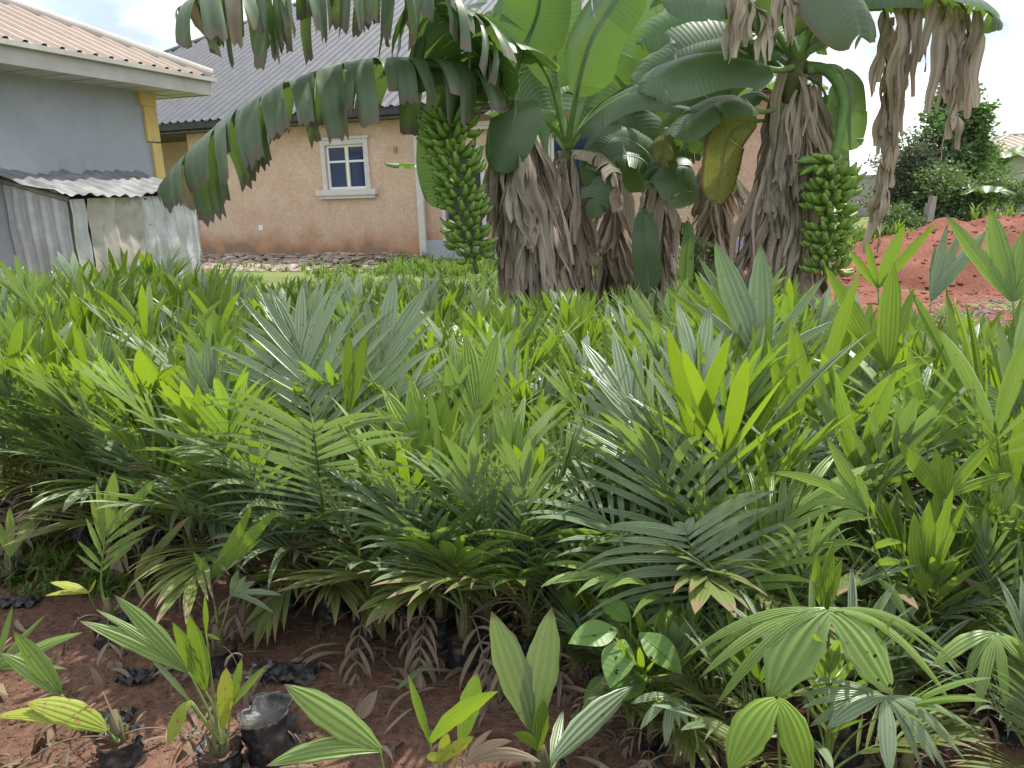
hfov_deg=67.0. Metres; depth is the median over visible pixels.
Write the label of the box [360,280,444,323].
oil palm seedling
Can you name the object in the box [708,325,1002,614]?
oil palm seedling
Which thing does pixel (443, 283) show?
oil palm seedling
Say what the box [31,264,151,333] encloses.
oil palm seedling
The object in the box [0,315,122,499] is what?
oil palm seedling
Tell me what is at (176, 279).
oil palm seedling
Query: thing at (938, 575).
oil palm seedling
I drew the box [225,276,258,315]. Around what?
oil palm seedling
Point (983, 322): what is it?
oil palm seedling
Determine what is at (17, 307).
oil palm seedling
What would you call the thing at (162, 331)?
oil palm seedling
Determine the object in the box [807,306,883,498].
oil palm seedling
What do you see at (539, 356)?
oil palm seedling
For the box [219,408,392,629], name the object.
oil palm seedling
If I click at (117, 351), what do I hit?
oil palm seedling
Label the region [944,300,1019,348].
oil palm seedling
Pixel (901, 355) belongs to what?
oil palm seedling
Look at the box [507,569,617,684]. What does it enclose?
oil palm seedling
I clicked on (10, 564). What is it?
oil palm seedling
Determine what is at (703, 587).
oil palm seedling
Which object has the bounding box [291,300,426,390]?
oil palm seedling
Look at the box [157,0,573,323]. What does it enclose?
banana plant
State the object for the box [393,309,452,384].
oil palm seedling
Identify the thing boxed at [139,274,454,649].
oil palm seedling
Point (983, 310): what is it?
dry twigs
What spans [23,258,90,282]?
oil palm seedling
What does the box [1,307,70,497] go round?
oil palm seedling
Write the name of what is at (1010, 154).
banana plant
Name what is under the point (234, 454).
oil palm seedling
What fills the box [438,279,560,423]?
oil palm seedling
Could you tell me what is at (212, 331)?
oil palm seedling
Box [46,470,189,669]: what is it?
oil palm seedling
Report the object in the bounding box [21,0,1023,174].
sky
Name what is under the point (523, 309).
oil palm seedling
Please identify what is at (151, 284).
oil palm seedling
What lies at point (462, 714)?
oil palm seedling
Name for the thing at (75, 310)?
oil palm seedling
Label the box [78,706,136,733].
plastic sheet
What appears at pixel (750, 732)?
oil palm seedling
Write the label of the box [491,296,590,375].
oil palm seedling
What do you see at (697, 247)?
shrub
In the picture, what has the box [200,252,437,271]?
rubble
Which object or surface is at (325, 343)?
oil palm seedling
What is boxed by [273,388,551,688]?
oil palm seedling
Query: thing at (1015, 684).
oil palm seedling
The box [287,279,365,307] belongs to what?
oil palm seedling
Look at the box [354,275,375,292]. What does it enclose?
oil palm seedling
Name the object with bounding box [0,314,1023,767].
ground
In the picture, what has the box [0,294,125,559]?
oil palm seedling
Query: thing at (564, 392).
oil palm seedling
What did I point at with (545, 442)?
oil palm seedling
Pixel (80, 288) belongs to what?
oil palm seedling
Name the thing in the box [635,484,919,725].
oil palm seedling
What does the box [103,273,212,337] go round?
oil palm seedling
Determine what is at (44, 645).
oil palm seedling
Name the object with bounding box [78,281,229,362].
oil palm seedling
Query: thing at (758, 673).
oil palm seedling
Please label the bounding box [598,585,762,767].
oil palm seedling
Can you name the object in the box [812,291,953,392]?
oil palm seedling
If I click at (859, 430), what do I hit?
oil palm seedling
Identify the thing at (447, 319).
oil palm seedling
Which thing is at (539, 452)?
oil palm seedling
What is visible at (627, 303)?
oil palm seedling
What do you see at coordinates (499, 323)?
oil palm seedling
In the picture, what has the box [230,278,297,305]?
oil palm seedling
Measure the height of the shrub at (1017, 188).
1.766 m
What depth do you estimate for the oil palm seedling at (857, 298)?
4.91 m
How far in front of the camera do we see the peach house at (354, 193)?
19.67 m
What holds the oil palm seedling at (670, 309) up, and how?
on the ground at (62, 616)
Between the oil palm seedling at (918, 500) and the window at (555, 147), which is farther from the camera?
the window at (555, 147)
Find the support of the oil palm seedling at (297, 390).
on the ground at (62, 616)
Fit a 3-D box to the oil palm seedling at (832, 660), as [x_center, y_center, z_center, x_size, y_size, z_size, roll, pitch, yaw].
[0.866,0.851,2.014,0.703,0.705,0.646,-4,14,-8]
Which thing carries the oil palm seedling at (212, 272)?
on the ground at (62, 616)
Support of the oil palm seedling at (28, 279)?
on the ground at (62, 616)
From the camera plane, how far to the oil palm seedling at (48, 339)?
3.71 m
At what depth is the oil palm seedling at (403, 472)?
2.76 m
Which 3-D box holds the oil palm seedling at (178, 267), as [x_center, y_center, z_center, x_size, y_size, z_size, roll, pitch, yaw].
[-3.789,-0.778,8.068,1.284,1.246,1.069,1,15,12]
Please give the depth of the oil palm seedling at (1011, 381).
2.38 m
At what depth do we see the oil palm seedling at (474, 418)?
2.84 m
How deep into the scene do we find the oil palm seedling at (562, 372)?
3.58 m
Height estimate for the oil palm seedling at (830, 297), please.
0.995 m
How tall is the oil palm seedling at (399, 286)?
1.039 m
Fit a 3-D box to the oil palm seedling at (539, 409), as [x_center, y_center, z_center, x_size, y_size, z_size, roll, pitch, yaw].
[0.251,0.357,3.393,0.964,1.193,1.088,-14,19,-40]
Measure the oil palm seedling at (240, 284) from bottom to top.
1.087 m
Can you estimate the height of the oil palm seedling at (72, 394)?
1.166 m
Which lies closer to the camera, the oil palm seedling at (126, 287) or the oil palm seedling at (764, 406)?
the oil palm seedling at (764, 406)
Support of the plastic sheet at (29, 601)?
on the ground at (62, 616)
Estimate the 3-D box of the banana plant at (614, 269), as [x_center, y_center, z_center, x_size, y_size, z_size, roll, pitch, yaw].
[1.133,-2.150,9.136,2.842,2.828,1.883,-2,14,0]
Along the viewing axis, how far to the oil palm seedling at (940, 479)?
2.19 m
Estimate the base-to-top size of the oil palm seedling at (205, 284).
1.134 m
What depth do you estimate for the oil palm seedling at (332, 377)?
2.95 m
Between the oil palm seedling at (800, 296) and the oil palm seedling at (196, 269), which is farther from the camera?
the oil palm seedling at (196, 269)
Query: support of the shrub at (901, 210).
on the ground at (279, 275)
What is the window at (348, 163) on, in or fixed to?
in the peach house at (354, 193)
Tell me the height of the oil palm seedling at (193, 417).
1.252 m
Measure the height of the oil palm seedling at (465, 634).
1.208 m
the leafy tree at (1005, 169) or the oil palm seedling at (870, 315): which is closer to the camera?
the oil palm seedling at (870, 315)
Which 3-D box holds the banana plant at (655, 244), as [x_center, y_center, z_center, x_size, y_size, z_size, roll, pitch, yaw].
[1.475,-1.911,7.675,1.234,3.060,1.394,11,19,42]
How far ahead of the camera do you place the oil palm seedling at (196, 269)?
8.44 m
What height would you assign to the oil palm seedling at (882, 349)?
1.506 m
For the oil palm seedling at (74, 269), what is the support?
on the ground at (62, 616)
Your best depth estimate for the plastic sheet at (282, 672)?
2.66 m
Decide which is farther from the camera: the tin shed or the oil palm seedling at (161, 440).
the tin shed
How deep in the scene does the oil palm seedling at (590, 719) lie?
2.00 m
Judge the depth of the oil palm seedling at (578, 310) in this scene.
4.32 m
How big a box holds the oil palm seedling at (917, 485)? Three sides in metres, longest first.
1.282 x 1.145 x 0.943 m
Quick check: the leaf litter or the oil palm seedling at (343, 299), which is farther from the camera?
the oil palm seedling at (343, 299)
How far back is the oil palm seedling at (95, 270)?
7.14 m
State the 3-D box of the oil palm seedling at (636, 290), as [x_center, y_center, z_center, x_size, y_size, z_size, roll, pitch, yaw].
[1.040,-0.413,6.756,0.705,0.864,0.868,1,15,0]
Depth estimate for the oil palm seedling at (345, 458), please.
3.62 m
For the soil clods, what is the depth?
11.06 m
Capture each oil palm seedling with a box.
[0,253,127,324]
[0,264,29,294]
[0,270,185,479]
[0,278,73,304]
[0,279,40,339]
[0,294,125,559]
[0,301,51,465]
[0,301,116,545]
[0,303,189,538]
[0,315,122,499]
[0,320,143,544]
[0,327,166,545]
[0,329,100,532]
[0,335,194,570]
[0,342,251,578]
[0,488,44,584]
[0,605,82,713]
[0,631,207,767]
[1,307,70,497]
[2,342,273,602]
[11,336,267,557]
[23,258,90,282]
[29,321,193,481]
[30,273,132,348]
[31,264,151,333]
[35,250,139,299]
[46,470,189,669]
[47,265,103,291]
[73,335,369,638]
[78,255,147,298]
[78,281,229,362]
[80,289,205,358]
[80,595,300,767]
[82,247,149,291]
[83,345,275,564]
[84,277,155,335]
[92,271,128,315]
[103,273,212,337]
[104,245,194,286]
[104,309,293,493]
[111,259,203,298]
[120,273,208,301]
[123,314,231,495]
[131,263,232,350]
[132,276,265,355]
[133,278,168,326]
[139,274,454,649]
[139,331,329,574]
[142,400,363,643]
[158,258,201,292]
[159,272,256,322]
[162,264,239,292]
[173,270,208,284]
[182,506,280,705]
[190,299,262,352]
[199,267,224,285]
[199,271,237,337]
[201,329,356,597]
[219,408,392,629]
[222,405,440,684]
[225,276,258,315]
[229,289,309,339]
[230,275,296,328]
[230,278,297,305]
[231,275,268,294]
[235,273,342,360]
[236,273,266,305]
[249,334,442,571]
[267,684,384,767]
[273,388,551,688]
[277,277,354,322]
[278,277,316,309]
[278,348,379,549]
[283,410,499,657]
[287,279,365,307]
[290,305,360,332]
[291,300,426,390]
[294,278,366,326]
[297,323,340,378]
[310,404,545,625]
[322,332,602,714]
[323,271,423,335]
[333,301,433,373]
[335,333,544,590]
[351,338,450,548]
[351,411,618,696]
[352,279,384,304]
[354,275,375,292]
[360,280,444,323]
[360,285,404,324]
[364,273,447,306]
[364,277,418,294]
[370,270,486,413]
[372,399,688,706]
[376,426,619,680]
[390,313,481,405]
[393,301,498,395]
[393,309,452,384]
[400,279,490,331]
[408,672,540,767]
[419,275,481,293]
[421,300,577,426]
[423,302,587,414]
[428,412,701,653]
[431,281,490,325]
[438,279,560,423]
[439,281,501,318]
[444,284,550,413]
[453,297,578,439]
[465,333,564,554]
[477,325,624,580]
[483,296,645,426]
[485,282,557,344]
[488,285,540,350]
[489,607,566,767]
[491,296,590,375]
[503,301,883,732]
[507,290,545,310]
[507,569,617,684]
[512,289,617,400]
[514,321,638,516]
[515,281,617,402]
[526,389,708,597]
[533,326,727,606]
[538,287,618,341]
[540,288,550,324]
[541,343,656,555]
[545,555,684,727]
[547,291,613,350]
[549,676,639,767]
[553,564,638,683]
[558,307,874,699]
[560,300,654,377]
[566,321,844,615]
[568,288,812,555]
[577,299,680,357]
[581,277,788,572]
[581,604,730,767]
[582,314,900,652]
[591,311,700,367]
[594,291,661,351]
[597,287,630,332]
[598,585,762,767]
[602,291,692,357]
[604,283,661,319]
[604,289,661,329]
[607,288,702,323]
[631,692,729,767]
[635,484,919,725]
[641,241,833,600]
[650,286,693,317]
[652,597,844,767]
[658,279,747,315]
[671,284,920,494]
[683,543,962,767]
[688,280,711,290]
[696,566,1005,767]
[698,264,808,344]
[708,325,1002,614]
[725,696,814,767]
[727,361,1020,694]
[747,333,977,553]
[770,436,1023,692]
[771,273,828,431]
[776,286,809,307]
[776,296,1023,632]
[791,489,1004,741]
[793,223,985,608]
[794,598,994,767]
[795,293,839,419]
[796,677,975,767]
[802,324,995,580]
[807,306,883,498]
[807,321,854,420]
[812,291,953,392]
[823,292,926,341]
[826,474,1019,714]
[847,309,928,400]
[856,477,1023,753]
[872,288,1023,622]
[892,398,1023,531]
[900,456,1023,675]
[902,312,1017,529]
[904,298,1022,528]
[909,309,981,338]
[910,307,976,348]
[910,576,1023,767]
[912,357,994,502]
[920,329,993,502]
[931,560,1023,748]
[938,304,1004,492]
[941,313,1009,343]
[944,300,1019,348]
[945,206,1023,529]
[978,311,1004,339]
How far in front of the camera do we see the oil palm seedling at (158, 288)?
6.29 m
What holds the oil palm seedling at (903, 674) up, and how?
on the ground at (62, 616)
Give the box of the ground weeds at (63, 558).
[0,524,171,599]
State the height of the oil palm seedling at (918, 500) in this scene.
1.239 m
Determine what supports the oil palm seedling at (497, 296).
on the ground at (62, 616)
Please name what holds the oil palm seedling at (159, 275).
on the ground at (62, 616)
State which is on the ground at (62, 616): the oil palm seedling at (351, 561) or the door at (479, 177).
the oil palm seedling at (351, 561)
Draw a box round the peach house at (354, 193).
[156,0,817,258]
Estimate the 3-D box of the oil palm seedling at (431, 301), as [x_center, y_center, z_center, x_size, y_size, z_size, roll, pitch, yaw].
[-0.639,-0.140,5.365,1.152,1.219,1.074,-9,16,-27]
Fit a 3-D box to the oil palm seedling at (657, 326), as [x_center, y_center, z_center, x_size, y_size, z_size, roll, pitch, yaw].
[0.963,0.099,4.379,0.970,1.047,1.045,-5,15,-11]
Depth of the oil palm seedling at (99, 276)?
6.78 m
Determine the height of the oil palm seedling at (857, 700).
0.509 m
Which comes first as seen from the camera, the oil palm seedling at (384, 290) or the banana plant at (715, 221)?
the oil palm seedling at (384, 290)
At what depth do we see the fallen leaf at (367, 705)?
2.40 m
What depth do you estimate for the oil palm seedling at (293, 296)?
5.70 m
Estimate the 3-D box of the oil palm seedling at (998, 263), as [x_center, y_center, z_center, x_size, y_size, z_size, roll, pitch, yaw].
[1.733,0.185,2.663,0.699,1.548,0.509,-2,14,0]
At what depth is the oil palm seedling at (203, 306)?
4.99 m
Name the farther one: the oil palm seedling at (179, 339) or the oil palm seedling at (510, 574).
the oil palm seedling at (179, 339)
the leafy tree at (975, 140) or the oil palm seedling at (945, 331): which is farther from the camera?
the leafy tree at (975, 140)
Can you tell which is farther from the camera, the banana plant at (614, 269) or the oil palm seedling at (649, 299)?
the banana plant at (614, 269)
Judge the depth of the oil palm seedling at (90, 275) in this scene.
6.72 m
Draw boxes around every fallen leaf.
[359,690,377,718]
[397,658,439,688]
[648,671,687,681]
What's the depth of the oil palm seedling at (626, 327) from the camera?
3.99 m
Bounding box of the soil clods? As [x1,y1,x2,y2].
[820,214,1023,329]
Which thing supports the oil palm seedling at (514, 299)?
on the ground at (62, 616)
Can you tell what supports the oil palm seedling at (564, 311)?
on the ground at (62, 616)
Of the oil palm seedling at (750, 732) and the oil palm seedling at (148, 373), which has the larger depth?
the oil palm seedling at (148, 373)
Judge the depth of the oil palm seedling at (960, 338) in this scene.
3.98 m
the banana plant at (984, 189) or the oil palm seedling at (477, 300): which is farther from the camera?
the banana plant at (984, 189)
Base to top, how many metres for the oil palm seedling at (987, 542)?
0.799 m
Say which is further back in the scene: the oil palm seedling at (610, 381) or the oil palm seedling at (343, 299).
the oil palm seedling at (343, 299)
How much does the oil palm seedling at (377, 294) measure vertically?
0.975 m
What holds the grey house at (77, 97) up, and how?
on the ground at (279, 275)
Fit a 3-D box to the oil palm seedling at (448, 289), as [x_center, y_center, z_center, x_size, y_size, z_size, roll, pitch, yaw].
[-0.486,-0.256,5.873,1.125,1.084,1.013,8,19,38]
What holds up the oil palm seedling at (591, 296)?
on the ground at (62, 616)
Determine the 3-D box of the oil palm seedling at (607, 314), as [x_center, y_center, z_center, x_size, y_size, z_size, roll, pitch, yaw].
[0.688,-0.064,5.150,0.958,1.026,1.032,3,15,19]
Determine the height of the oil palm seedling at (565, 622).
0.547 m
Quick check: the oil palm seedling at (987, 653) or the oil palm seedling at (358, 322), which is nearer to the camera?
the oil palm seedling at (987, 653)
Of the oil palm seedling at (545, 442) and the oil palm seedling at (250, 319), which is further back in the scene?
the oil palm seedling at (250, 319)
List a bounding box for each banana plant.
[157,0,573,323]
[475,0,714,314]
[485,86,641,307]
[579,52,740,321]
[630,0,1002,306]
[683,64,828,283]
[953,183,1017,218]
[992,146,1023,212]
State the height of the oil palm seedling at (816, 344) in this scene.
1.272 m
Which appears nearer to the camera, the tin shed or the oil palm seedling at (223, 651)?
the oil palm seedling at (223, 651)
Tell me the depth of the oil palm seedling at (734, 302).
2.82 m
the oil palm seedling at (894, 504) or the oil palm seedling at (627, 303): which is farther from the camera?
the oil palm seedling at (627, 303)
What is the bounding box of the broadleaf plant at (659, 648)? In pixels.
[568,598,752,735]
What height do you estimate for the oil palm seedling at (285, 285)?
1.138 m
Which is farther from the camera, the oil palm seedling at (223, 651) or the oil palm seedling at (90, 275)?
the oil palm seedling at (90, 275)
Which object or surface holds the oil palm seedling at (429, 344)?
on the ground at (62, 616)
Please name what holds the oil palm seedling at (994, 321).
on the ground at (62, 616)
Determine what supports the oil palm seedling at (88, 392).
on the ground at (62, 616)
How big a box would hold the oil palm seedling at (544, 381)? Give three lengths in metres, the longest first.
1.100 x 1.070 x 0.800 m
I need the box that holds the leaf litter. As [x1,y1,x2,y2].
[0,520,992,767]
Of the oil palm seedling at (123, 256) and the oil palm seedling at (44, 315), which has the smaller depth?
the oil palm seedling at (44, 315)
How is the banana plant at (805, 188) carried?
on the ground at (62, 616)
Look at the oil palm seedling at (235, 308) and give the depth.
5.40 m
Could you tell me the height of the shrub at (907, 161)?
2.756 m
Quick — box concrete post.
[922,196,936,225]
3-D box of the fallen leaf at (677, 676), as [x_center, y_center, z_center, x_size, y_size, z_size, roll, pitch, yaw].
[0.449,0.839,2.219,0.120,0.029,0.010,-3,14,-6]
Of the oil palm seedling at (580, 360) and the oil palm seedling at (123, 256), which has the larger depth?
the oil palm seedling at (123, 256)
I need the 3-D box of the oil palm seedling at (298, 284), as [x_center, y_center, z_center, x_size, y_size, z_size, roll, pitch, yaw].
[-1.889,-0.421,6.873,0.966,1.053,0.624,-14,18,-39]
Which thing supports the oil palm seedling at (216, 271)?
on the ground at (279, 275)
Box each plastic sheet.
[0,592,42,608]
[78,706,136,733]
[114,665,158,686]
[243,656,317,686]
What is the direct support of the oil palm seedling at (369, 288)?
on the ground at (62, 616)
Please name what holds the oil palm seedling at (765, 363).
on the ground at (62, 616)
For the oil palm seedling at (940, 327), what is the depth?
4.99 m
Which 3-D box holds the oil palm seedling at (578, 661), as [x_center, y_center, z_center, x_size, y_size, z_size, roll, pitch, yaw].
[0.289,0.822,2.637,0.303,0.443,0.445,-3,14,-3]
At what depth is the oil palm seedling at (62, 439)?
3.56 m
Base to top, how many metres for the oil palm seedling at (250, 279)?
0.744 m
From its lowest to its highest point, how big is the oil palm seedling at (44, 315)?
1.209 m
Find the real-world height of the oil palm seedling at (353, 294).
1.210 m
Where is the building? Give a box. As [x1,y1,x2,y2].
[956,133,1023,169]
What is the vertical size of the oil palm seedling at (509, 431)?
1.025 m
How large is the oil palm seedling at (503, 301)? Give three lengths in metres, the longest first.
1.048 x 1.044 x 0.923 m
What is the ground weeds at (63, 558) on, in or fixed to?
on the ground at (62, 616)
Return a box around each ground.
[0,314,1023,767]
[204,211,1023,313]
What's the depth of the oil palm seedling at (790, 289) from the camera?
4.84 m
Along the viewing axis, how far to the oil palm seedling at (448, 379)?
3.06 m
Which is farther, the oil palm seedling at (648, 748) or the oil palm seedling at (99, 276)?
the oil palm seedling at (99, 276)
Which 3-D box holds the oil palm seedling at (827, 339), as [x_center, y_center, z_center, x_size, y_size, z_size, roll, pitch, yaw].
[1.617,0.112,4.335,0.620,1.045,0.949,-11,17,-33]
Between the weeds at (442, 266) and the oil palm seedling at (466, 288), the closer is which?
the oil palm seedling at (466, 288)
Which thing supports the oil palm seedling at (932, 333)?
on the ground at (62, 616)
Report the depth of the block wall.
32.14 m
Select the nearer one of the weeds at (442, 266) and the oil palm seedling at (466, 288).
the oil palm seedling at (466, 288)
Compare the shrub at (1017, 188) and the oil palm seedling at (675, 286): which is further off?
the shrub at (1017, 188)
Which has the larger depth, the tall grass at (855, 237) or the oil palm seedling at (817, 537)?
the tall grass at (855, 237)
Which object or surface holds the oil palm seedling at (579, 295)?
on the ground at (279, 275)
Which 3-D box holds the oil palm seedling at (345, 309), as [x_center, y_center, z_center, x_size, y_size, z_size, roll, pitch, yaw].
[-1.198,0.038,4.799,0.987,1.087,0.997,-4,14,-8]
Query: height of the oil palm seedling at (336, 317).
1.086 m
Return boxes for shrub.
[666,217,716,286]
[857,122,957,222]
[857,198,926,238]
[894,151,1010,221]
[975,169,1023,214]
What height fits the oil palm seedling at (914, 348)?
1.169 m
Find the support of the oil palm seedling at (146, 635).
on the ground at (62, 616)
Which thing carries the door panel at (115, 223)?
in the tin shed
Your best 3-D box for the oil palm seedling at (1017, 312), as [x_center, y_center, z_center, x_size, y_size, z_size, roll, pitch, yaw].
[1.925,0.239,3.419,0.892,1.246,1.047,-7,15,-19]
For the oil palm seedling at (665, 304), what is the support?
on the ground at (62, 616)
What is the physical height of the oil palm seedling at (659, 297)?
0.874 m
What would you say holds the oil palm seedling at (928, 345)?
on the ground at (62, 616)
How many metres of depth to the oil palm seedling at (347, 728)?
1.74 m
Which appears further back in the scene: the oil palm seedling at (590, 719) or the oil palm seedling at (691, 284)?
the oil palm seedling at (691, 284)
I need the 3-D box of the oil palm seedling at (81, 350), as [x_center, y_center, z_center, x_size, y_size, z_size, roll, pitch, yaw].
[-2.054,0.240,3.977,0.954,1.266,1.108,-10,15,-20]
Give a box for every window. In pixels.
[315,135,377,198]
[548,134,606,211]
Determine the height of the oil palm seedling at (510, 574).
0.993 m
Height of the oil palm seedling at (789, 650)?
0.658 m
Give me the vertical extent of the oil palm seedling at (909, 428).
1.199 m
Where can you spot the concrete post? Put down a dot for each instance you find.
(929, 208)
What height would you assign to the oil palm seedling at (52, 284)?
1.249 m
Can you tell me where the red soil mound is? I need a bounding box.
[704,213,1023,341]
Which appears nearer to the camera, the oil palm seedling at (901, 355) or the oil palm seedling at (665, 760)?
the oil palm seedling at (665, 760)
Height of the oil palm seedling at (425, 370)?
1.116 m
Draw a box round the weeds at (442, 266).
[201,250,704,318]
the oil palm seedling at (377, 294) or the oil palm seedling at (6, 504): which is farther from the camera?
the oil palm seedling at (377, 294)
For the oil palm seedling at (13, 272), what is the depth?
6.67 m
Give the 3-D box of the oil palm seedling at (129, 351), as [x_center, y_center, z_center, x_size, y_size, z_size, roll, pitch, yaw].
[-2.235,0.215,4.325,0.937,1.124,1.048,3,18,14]
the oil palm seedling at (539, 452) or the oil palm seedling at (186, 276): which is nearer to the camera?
the oil palm seedling at (539, 452)
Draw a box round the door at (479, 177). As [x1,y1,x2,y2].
[442,146,486,239]
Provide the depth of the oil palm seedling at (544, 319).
4.46 m
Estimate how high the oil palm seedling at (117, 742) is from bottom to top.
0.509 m
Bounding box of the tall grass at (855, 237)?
[823,201,1023,249]
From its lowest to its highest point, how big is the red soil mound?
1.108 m
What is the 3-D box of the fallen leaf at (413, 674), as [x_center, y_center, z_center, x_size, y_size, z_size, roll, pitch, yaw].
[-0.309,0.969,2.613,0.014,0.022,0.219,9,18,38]
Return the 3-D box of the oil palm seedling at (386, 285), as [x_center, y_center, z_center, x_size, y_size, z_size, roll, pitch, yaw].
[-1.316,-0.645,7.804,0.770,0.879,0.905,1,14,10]
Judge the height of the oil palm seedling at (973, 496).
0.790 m
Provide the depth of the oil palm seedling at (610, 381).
2.41 m
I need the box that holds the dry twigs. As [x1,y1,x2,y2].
[913,296,1022,340]
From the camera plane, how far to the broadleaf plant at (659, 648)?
2.15 m
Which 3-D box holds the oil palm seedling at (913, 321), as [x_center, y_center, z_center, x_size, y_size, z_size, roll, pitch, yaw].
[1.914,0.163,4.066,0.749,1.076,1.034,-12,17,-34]
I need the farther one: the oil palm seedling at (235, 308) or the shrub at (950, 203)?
the shrub at (950, 203)
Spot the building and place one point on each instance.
(1011, 140)
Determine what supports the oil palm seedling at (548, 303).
on the ground at (62, 616)
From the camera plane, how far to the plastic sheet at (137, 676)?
2.65 m
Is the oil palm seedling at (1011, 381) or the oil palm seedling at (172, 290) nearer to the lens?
the oil palm seedling at (1011, 381)
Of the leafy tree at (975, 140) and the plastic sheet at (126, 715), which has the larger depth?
the leafy tree at (975, 140)
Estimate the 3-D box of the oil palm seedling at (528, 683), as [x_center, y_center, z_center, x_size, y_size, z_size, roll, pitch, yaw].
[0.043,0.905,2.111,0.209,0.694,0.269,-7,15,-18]
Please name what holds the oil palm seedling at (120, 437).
on the ground at (62, 616)
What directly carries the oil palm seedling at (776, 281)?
on the ground at (62, 616)
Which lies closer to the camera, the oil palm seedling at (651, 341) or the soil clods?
the oil palm seedling at (651, 341)
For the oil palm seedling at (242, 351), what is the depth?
3.45 m
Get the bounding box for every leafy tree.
[912,82,1007,194]
[981,140,1020,210]
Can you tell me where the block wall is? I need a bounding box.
[844,170,1023,215]
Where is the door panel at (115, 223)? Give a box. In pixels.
[87,197,145,283]
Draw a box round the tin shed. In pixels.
[0,168,201,290]
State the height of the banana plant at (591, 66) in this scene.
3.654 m
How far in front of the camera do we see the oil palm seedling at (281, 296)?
4.98 m
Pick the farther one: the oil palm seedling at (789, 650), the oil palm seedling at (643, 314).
the oil palm seedling at (643, 314)
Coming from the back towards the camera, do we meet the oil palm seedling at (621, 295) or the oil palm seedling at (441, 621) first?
the oil palm seedling at (621, 295)
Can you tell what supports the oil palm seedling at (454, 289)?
on the ground at (62, 616)
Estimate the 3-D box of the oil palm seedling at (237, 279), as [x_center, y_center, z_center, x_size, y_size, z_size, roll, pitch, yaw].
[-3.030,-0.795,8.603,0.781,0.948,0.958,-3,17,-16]
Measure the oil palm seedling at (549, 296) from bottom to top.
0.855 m
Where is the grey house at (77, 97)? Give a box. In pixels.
[0,0,216,279]
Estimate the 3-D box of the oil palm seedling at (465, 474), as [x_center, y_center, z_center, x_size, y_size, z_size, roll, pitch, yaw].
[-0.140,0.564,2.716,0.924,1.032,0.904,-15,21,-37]

